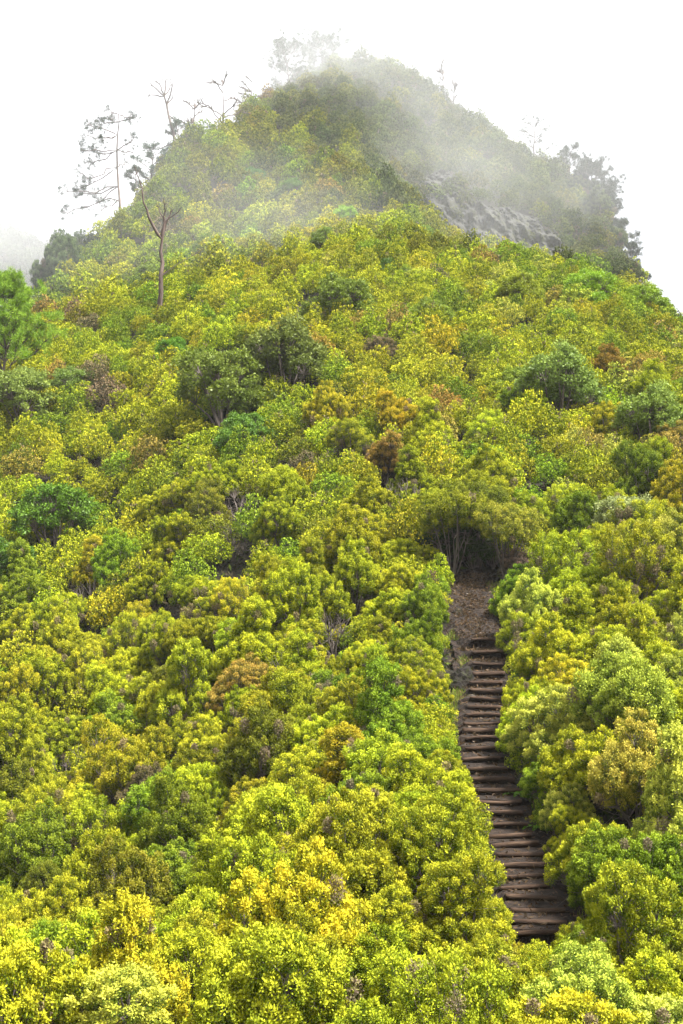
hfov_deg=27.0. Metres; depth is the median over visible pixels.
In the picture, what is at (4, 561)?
laurel bush
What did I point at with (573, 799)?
heath shrub
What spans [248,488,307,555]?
heath shrub
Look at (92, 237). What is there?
ridge tree
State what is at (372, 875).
heath shrub
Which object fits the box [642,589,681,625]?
heath shrub
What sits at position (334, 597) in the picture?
heath shrub
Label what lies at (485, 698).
log step
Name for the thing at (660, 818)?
heath shrub
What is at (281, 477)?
heath shrub
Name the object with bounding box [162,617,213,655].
heath shrub
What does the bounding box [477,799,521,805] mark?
log step
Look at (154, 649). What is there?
heath shrub
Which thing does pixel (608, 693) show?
heath shrub
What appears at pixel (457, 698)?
trailside grass
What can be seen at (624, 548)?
heath shrub
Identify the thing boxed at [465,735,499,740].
log step
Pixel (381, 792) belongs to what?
heath shrub
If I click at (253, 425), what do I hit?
laurel bush
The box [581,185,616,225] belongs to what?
ridge tree
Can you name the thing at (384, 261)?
laurel bush
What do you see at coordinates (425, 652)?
heath shrub
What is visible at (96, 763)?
heath shrub
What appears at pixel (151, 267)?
laurel bush
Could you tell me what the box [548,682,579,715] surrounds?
heath shrub
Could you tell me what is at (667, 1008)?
heath shrub
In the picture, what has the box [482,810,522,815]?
log step
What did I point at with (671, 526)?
heath shrub
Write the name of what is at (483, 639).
log step
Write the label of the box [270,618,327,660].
heath shrub
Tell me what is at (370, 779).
heath shrub
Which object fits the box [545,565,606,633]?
heath shrub
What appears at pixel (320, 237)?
laurel bush
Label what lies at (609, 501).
laurel bush
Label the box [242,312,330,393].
laurel bush
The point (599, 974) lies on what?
heath shrub
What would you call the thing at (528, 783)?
heath shrub
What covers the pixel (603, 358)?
heath shrub
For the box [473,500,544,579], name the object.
heath shrub
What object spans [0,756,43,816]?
heath shrub
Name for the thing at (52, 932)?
heath shrub
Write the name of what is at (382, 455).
heath shrub
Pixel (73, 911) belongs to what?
heath shrub
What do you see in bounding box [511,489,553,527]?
heath shrub
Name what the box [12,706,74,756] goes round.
heath shrub
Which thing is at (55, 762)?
heath shrub
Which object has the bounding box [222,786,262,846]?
heath shrub
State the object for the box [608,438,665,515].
heath shrub
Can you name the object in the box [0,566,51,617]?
heath shrub
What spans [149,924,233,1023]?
heath shrub
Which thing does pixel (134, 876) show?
heath shrub
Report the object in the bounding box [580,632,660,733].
heath shrub
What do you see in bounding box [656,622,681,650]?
heath shrub
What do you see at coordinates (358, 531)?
heath shrub
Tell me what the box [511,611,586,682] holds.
heath shrub
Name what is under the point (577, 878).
heath shrub
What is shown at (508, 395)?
heath shrub
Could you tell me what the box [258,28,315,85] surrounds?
pine tree
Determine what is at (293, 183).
laurel bush
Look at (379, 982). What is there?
heath shrub
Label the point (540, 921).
log step
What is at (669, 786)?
heath shrub
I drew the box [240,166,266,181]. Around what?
laurel bush
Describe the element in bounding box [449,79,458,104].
bare tree
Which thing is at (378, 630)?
heath shrub
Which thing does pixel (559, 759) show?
heath shrub
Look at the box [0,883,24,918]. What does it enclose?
heath shrub
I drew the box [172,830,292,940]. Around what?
heath shrub
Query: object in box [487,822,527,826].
log step
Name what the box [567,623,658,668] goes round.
heath shrub
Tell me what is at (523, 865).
log step
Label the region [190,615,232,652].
heath shrub
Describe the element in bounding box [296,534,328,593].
heath shrub
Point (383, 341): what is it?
heath shrub
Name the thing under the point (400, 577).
heath shrub
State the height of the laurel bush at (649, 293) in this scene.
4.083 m
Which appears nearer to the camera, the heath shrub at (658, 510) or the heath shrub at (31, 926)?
the heath shrub at (31, 926)
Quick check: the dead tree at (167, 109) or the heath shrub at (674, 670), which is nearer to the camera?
the heath shrub at (674, 670)
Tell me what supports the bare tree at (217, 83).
on the hillside terrain at (256, 507)
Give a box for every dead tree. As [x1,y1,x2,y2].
[134,166,206,325]
[142,75,181,160]
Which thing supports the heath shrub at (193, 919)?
on the hillside terrain at (256, 507)
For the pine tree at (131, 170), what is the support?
on the hillside terrain at (256, 507)
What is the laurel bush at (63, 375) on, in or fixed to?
on the hillside terrain at (256, 507)
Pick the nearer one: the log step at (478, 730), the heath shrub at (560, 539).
the log step at (478, 730)
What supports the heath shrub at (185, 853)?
on the hillside terrain at (256, 507)
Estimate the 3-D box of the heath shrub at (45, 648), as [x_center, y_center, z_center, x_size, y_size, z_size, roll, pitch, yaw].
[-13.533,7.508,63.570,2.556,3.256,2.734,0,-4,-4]
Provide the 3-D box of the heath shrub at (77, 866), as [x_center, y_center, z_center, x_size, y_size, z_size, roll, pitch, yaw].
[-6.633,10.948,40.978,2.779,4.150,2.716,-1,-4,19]
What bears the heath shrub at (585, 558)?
on the hillside terrain at (256, 507)
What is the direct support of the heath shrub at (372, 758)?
on the hillside terrain at (256, 507)
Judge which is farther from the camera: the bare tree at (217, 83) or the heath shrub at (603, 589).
the bare tree at (217, 83)
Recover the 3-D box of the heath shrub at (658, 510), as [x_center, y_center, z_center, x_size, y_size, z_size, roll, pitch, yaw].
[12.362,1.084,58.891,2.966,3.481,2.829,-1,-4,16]
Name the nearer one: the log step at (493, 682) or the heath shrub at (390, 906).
the heath shrub at (390, 906)
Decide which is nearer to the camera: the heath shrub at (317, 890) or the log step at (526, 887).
the heath shrub at (317, 890)
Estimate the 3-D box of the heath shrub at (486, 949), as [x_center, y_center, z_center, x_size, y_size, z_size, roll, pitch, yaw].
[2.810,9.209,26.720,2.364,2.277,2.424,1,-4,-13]
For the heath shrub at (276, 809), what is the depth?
35.38 m
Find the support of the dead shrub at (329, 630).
on the hillside terrain at (256, 507)
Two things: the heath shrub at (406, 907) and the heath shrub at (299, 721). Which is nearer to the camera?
the heath shrub at (406, 907)
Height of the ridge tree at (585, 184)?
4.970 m
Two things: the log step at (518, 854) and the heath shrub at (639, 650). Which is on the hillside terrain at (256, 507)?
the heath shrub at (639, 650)
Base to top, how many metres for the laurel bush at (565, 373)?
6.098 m
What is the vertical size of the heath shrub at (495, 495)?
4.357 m
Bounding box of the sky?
[0,0,682,315]
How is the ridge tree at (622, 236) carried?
on the hillside terrain at (256, 507)
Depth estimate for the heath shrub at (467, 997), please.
23.08 m
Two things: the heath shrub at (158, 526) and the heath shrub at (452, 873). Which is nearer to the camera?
the heath shrub at (452, 873)
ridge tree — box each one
[28,254,56,293]
[40,228,84,292]
[68,228,92,255]
[83,232,100,245]
[564,174,599,194]
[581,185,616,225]
[602,225,628,250]
[623,262,645,281]
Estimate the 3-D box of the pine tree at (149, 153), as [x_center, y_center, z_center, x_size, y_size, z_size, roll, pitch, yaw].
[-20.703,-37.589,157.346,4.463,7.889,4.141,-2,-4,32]
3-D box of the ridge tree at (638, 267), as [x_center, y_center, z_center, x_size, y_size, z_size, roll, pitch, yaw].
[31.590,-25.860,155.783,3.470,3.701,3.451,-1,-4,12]
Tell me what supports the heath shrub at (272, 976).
on the hillside terrain at (256, 507)
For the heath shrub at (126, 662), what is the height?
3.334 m
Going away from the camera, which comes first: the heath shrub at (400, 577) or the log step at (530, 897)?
the log step at (530, 897)
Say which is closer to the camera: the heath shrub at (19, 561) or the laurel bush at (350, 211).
the heath shrub at (19, 561)
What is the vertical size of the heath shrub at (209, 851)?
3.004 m
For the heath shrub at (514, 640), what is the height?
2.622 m
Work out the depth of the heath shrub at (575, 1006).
23.11 m
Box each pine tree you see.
[0,265,69,376]
[56,103,140,231]
[122,163,143,222]
[130,140,169,181]
[163,116,191,146]
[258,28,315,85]
[300,24,351,69]
[504,114,557,154]
[551,142,583,179]
[566,152,626,214]
[602,186,629,228]
[608,216,642,251]
[624,241,651,281]
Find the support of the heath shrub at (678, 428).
on the hillside terrain at (256, 507)
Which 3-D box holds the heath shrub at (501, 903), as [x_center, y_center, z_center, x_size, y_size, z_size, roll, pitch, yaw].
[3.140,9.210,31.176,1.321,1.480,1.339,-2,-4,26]
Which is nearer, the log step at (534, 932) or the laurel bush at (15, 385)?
the log step at (534, 932)
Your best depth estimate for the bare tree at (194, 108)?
163.74 m
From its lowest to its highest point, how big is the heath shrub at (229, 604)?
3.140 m
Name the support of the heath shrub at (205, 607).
on the hillside terrain at (256, 507)
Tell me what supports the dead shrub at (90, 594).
on the hillside terrain at (256, 507)
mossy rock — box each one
[438,666,474,692]
[452,607,465,613]
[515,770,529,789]
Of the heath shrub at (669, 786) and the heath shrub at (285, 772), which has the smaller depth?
the heath shrub at (669, 786)
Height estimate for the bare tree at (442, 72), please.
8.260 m
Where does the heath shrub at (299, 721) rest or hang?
on the hillside terrain at (256, 507)
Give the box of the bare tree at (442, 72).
[434,57,447,108]
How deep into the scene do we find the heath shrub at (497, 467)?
67.39 m
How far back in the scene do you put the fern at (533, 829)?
37.20 m
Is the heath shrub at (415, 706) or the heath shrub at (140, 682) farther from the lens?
the heath shrub at (140, 682)
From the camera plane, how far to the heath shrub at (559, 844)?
34.11 m
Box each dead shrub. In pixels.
[52,744,86,779]
[69,579,106,623]
[214,523,249,561]
[216,486,254,528]
[265,646,306,669]
[311,607,353,658]
[379,478,422,519]
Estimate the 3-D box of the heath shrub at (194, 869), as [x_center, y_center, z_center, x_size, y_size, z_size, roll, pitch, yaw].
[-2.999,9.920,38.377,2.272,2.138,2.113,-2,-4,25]
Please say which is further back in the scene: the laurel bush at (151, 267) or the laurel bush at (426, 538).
the laurel bush at (151, 267)
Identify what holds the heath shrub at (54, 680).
on the hillside terrain at (256, 507)
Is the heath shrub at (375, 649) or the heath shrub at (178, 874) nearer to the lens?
the heath shrub at (178, 874)
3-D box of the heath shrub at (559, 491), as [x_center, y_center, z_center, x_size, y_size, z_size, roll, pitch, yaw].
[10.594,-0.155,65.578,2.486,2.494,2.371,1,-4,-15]
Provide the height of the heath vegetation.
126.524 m
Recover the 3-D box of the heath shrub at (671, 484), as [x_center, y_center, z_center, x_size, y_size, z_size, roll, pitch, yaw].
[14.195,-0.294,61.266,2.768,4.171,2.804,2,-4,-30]
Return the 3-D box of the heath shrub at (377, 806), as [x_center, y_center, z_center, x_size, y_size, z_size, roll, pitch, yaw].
[0.395,8.105,33.237,3.354,3.385,3.270,-1,-4,21]
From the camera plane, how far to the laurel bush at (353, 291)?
98.31 m
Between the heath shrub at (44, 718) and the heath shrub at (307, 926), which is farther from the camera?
the heath shrub at (44, 718)
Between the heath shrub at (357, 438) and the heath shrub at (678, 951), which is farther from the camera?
the heath shrub at (357, 438)
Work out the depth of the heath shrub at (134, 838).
43.94 m
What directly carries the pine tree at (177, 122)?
on the hillside terrain at (256, 507)
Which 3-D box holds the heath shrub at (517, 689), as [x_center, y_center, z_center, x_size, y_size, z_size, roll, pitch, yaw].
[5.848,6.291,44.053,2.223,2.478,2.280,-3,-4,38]
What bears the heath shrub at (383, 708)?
on the hillside terrain at (256, 507)
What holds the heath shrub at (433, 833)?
on the hillside terrain at (256, 507)
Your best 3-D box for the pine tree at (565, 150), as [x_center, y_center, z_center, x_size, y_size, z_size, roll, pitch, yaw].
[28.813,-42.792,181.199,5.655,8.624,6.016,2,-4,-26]
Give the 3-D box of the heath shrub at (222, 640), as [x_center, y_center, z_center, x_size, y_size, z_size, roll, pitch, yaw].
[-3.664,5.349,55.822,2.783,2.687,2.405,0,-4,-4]
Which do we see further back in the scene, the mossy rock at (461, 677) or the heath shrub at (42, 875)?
the mossy rock at (461, 677)
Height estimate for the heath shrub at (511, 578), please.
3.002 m
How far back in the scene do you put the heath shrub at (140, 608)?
64.35 m
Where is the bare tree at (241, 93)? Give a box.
[232,73,272,104]
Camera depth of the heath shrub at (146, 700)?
53.42 m
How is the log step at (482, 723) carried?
on the trail path
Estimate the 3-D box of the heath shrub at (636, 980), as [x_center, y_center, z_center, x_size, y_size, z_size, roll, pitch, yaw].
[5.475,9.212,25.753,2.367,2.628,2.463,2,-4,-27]
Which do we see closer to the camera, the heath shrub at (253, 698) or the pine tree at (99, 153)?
the heath shrub at (253, 698)
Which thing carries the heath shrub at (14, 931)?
on the hillside terrain at (256, 507)
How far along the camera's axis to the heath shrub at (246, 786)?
41.51 m
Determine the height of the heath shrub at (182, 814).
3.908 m
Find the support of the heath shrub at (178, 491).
on the hillside terrain at (256, 507)
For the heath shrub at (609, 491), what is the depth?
61.72 m
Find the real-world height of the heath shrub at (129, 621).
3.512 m
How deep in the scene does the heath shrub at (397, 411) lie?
76.84 m
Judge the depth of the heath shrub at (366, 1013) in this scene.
22.82 m
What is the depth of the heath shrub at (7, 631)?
67.99 m
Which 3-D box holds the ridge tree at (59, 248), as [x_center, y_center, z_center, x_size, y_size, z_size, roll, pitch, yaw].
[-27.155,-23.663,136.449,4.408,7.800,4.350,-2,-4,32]
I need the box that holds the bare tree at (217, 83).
[193,69,250,122]
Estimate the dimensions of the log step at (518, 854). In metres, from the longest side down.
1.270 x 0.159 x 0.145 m
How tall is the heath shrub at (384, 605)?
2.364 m
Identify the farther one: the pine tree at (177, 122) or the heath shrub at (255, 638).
the pine tree at (177, 122)
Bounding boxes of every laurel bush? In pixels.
[0,364,63,423]
[0,536,45,577]
[6,481,108,561]
[46,365,95,398]
[132,263,159,283]
[151,336,187,361]
[170,344,287,431]
[191,231,227,255]
[212,411,282,461]
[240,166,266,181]
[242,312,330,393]
[280,177,307,195]
[297,271,378,333]
[307,225,340,250]
[330,205,360,223]
[371,257,399,285]
[398,263,420,284]
[407,294,455,326]
[412,525,455,555]
[449,522,492,548]
[451,536,494,568]
[477,538,511,568]
[491,364,525,399]
[492,269,546,308]
[511,337,611,431]
[559,267,617,305]
[590,493,657,530]
[610,378,682,442]
[612,280,672,328]
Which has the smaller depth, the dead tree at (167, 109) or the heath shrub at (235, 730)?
the heath shrub at (235, 730)
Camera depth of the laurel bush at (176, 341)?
98.58 m
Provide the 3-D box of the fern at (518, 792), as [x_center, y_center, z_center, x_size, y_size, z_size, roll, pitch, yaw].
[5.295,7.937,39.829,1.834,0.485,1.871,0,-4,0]
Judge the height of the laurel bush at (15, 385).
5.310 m
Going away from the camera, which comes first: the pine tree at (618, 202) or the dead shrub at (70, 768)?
the dead shrub at (70, 768)
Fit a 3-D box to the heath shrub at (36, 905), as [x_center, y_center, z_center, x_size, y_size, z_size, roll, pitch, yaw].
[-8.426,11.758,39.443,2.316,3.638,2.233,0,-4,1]
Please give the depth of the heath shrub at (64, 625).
64.95 m
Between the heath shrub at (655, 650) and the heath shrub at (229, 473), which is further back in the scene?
the heath shrub at (229, 473)
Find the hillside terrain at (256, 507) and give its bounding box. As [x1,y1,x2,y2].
[0,75,682,958]
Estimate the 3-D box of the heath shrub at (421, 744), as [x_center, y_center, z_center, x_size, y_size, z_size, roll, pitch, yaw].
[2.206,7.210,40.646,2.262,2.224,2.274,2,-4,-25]
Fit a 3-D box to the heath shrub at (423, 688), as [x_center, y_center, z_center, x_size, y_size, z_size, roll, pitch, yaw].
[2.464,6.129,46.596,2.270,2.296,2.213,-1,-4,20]
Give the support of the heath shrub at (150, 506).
on the hillside terrain at (256, 507)
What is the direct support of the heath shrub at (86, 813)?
on the hillside terrain at (256, 507)
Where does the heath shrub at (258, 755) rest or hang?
on the hillside terrain at (256, 507)
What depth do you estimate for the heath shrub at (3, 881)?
42.14 m
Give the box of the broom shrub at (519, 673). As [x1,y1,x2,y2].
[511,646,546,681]
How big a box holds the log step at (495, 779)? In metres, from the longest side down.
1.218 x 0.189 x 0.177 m
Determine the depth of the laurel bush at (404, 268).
108.74 m
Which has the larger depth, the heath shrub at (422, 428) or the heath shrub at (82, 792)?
the heath shrub at (422, 428)
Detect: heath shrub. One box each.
[0,536,47,594]
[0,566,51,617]
[0,603,41,655]
[0,662,45,713]
[0,692,38,770]
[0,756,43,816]
[0,791,24,838]
[0,796,72,896]
[0,879,20,903]
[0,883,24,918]
[0,895,29,929]
[0,905,38,937]
[0,923,82,1021]
[0,932,113,1023]
[6,773,81,840]
[6,871,80,925]
[9,647,86,714]
[10,748,57,775]
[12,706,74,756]
[13,644,65,708]
[14,859,71,903]
[14,916,69,952]
[19,594,79,646]
[19,733,53,783]
[27,916,53,935]
[34,601,81,657]
[38,714,90,767]
[41,592,98,629]
[42,960,178,1023]
[49,769,99,793]
[55,906,141,958]
[57,631,113,686]
[57,897,117,949]
[61,813,91,850]
[62,782,119,822]
[62,820,130,908]
[63,791,138,848]
[65,639,114,702]
[67,712,140,808]
[72,534,116,594]
[72,834,177,920]
[73,953,108,966]
[82,688,149,751]
[84,659,143,716]
[85,887,194,1023]
[86,526,142,598]
[98,722,124,773]
[99,720,172,794]
[103,610,143,657]
[106,646,152,686]
[114,760,161,823]
[118,599,157,633]
[119,767,183,838]
[122,558,172,613]
[126,670,153,701]
[127,831,159,850]
[131,836,203,893]
[132,607,173,666]
[133,489,182,529]
[133,679,184,741]
[137,766,219,852]
[137,910,180,950]
[138,515,187,566]
[141,610,181,666]
[143,848,200,899]
[147,906,163,920]
[148,635,227,735]
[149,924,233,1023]
[150,906,223,978]
[152,511,210,570]
[152,662,185,684]
[154,885,206,927]
[157,761,229,819]
[158,477,211,511]
[161,894,182,908]
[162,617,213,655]
[162,711,208,758]
[167,574,214,618]
[169,741,234,790]
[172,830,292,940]
[175,709,228,761]
[179,578,243,631]
[181,476,232,532]
[181,920,363,1023]
[185,459,247,509]
[185,828,242,888]
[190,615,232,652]
[191,843,218,879]
[197,779,231,832]
[204,651,273,714]
[207,592,284,680]
[210,575,258,621]
[213,615,277,657]
[216,683,256,734]
[216,781,326,871]
[216,834,373,1021]
[217,698,300,788]
[218,775,268,828]
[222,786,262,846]
[227,717,265,759]
[237,662,314,723]
[239,848,307,935]
[241,899,348,1023]
[247,552,291,620]
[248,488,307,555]
[249,765,336,826]
[257,463,310,510]
[257,736,332,788]
[260,830,299,860]
[261,553,331,651]
[267,665,338,724]
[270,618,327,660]
[279,627,326,688]
[283,714,308,744]
[286,701,355,762]
[287,569,356,626]
[287,786,417,886]
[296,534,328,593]
[301,668,351,694]
[302,379,352,449]
[305,790,410,921]
[306,651,362,680]
[308,651,322,663]
[308,720,365,805]
[311,674,368,734]
[317,770,395,803]
[323,417,374,464]
[323,504,381,573]
[325,503,396,545]
[326,995,420,1023]
[327,921,437,1023]
[330,535,383,619]
[340,476,399,529]
[340,727,421,784]
[343,638,402,670]
[345,880,441,960]
[346,655,425,764]
[349,641,388,685]
[352,783,400,837]
[354,696,427,728]
[356,944,462,1023]
[361,587,412,627]
[362,429,406,486]
[363,333,402,371]
[363,614,393,666]
[366,884,416,928]
[371,563,424,596]
[371,942,523,1023]
[375,388,418,439]
[376,538,423,567]
[376,781,488,913]
[380,747,472,787]
[380,789,465,849]
[384,635,452,687]
[384,665,454,705]
[384,740,477,815]
[386,443,438,497]
[388,605,443,665]
[399,570,450,630]
[399,726,460,759]
[401,487,446,517]
[406,846,517,958]
[408,394,452,459]
[412,487,492,576]
[415,883,474,938]
[438,480,510,567]
[445,933,555,1006]
[450,933,501,962]
[456,468,513,538]
[461,408,509,452]
[465,442,522,499]
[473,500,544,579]
[480,897,515,940]
[480,985,645,1023]
[488,563,546,616]
[494,387,543,419]
[494,611,546,662]
[494,685,557,766]
[496,566,563,637]
[499,682,604,767]
[500,546,542,578]
[500,674,554,722]
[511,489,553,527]
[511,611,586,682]
[517,746,565,805]
[519,937,637,1023]
[525,527,601,585]
[530,966,563,987]
[536,723,601,812]
[537,781,600,838]
[538,652,594,692]
[542,582,595,645]
[542,803,592,861]
[543,482,595,516]
[543,818,635,905]
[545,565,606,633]
[546,533,572,567]
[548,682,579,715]
[549,490,601,539]
[551,917,616,948]
[553,923,610,954]
[557,821,589,860]
[564,820,654,926]
[566,650,678,734]
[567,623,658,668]
[568,722,653,822]
[568,858,682,996]
[571,523,615,559]
[577,521,612,564]
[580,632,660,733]
[582,572,641,617]
[586,399,648,444]
[586,587,663,636]
[586,706,682,830]
[588,342,631,392]
[591,567,632,585]
[593,483,637,524]
[593,519,682,603]
[593,946,682,1023]
[594,830,682,941]
[606,498,674,544]
[606,538,644,578]
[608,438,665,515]
[610,991,682,1023]
[614,647,644,662]
[623,600,673,661]
[623,915,680,958]
[626,357,675,397]
[630,434,672,495]
[631,719,682,869]
[632,503,682,588]
[640,642,682,676]
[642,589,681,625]
[645,784,681,819]
[649,458,682,515]
[654,419,682,459]
[654,723,670,735]
[655,679,682,730]
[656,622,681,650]
[657,559,682,625]
[657,649,682,707]
[658,910,682,983]
[659,604,682,650]
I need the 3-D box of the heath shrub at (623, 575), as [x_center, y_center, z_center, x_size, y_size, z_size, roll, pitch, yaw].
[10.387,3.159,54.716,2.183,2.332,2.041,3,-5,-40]
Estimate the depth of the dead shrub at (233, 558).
67.51 m
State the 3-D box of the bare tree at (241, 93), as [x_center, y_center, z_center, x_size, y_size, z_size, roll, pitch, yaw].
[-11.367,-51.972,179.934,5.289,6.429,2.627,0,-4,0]
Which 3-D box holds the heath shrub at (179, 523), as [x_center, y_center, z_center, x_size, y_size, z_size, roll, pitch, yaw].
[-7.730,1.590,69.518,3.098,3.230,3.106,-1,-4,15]
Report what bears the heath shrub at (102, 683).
on the hillside terrain at (256, 507)
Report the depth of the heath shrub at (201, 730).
48.44 m
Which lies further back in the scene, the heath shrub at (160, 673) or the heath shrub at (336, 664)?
the heath shrub at (160, 673)
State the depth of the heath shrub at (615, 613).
49.05 m
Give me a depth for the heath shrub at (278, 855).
29.80 m
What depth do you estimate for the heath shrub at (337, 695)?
45.44 m
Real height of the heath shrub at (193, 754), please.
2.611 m
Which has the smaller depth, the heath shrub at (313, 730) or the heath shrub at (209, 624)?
the heath shrub at (313, 730)
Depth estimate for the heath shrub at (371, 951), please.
26.66 m
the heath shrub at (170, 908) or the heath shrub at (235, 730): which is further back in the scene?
the heath shrub at (235, 730)
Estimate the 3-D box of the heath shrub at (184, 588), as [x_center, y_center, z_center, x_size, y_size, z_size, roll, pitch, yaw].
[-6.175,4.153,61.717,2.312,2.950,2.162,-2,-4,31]
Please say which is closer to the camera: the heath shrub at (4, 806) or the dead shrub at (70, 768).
the heath shrub at (4, 806)
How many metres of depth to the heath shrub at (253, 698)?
47.99 m
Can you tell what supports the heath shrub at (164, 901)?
on the hillside terrain at (256, 507)
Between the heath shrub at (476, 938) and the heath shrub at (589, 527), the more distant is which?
the heath shrub at (589, 527)
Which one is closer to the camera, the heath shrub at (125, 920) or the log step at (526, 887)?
the heath shrub at (125, 920)
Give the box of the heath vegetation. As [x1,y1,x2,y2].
[0,44,682,991]
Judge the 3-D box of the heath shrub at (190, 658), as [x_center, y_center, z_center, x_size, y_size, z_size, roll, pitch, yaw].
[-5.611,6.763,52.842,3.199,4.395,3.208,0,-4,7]
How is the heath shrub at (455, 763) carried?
on the hillside terrain at (256, 507)
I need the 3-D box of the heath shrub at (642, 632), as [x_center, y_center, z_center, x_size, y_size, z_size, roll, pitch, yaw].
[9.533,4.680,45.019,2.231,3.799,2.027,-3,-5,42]
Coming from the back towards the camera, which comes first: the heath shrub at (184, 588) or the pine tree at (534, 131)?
the pine tree at (534, 131)
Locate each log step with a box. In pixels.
[462,728,496,732]
[462,756,500,761]
[463,721,500,725]
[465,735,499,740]
[465,746,500,750]
[466,712,500,716]
[467,705,500,708]
[468,767,507,771]
[469,680,502,684]
[470,688,503,693]
[470,696,504,702]
[471,638,500,641]
[472,650,505,654]
[472,662,502,665]
[472,776,514,782]
[473,671,504,676]
[476,788,520,792]
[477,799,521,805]
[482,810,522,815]
[485,832,531,838]
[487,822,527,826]
[491,840,539,847]
[495,852,545,857]
[498,883,550,890]
[502,862,549,868]
[502,873,548,879]
[505,894,556,901]
[509,919,566,924]
[510,907,565,913]
[515,930,563,935]
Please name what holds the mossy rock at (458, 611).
on the hillside terrain at (256, 507)
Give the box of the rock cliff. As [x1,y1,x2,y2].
[422,169,565,257]
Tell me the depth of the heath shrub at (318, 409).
78.88 m
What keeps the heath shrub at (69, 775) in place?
on the hillside terrain at (256, 507)
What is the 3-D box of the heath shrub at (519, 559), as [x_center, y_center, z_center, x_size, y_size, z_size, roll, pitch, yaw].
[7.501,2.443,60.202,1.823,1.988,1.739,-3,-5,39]
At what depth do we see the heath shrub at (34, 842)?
43.81 m
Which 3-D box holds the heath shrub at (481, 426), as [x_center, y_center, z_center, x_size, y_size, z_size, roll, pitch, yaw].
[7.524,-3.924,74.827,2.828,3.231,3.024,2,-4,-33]
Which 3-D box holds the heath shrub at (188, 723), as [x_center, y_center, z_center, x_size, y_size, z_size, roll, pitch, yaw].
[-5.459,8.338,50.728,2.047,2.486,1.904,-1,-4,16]
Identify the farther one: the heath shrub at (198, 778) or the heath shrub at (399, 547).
the heath shrub at (399, 547)
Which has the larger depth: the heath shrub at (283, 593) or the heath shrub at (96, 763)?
the heath shrub at (283, 593)
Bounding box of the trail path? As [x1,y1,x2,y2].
[436,567,591,953]
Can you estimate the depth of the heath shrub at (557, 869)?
32.79 m
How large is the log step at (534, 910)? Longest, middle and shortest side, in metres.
1.256 x 0.157 x 0.139 m
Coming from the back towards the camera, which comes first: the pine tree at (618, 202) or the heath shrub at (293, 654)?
the pine tree at (618, 202)
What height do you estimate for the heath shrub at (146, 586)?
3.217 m
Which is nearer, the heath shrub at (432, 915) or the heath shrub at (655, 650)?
the heath shrub at (432, 915)
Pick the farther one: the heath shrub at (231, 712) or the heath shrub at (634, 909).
the heath shrub at (231, 712)
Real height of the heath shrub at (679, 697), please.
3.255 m
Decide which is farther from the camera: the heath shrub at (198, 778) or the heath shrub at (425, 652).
the heath shrub at (425, 652)
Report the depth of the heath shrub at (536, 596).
52.99 m
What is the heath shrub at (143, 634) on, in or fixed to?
on the hillside terrain at (256, 507)
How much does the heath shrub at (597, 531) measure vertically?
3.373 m
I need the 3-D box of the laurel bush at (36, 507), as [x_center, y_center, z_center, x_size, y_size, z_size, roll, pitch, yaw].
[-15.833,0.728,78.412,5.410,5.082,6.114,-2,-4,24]
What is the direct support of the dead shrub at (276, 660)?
on the hillside terrain at (256, 507)
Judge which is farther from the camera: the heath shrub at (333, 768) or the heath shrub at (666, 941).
the heath shrub at (333, 768)
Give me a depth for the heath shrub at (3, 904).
38.63 m
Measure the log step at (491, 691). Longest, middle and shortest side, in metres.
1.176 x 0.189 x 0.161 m
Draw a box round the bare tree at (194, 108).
[176,97,206,123]
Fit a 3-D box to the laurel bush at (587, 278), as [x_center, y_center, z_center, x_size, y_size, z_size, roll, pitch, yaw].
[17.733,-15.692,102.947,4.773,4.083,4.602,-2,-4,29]
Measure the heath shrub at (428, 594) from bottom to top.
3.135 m
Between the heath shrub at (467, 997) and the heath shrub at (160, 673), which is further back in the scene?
the heath shrub at (160, 673)
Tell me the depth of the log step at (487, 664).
51.23 m
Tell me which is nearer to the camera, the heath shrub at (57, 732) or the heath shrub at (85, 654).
the heath shrub at (57, 732)
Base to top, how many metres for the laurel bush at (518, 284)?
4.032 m
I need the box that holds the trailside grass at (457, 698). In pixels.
[439,581,587,919]
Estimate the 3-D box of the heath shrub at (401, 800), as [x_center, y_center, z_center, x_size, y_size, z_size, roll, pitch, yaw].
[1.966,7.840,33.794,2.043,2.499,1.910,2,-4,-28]
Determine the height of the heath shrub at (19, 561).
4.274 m
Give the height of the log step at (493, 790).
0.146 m
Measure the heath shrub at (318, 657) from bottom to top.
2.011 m
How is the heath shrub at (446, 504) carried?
on the hillside terrain at (256, 507)
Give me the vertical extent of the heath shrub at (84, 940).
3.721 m
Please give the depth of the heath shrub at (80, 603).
68.99 m
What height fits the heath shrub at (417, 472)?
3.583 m
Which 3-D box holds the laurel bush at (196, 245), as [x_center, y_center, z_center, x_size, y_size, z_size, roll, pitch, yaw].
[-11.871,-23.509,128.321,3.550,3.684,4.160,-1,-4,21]
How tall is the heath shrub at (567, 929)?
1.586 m
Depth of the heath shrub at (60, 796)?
48.77 m
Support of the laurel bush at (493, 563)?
on the hillside terrain at (256, 507)
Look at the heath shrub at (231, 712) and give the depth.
49.68 m

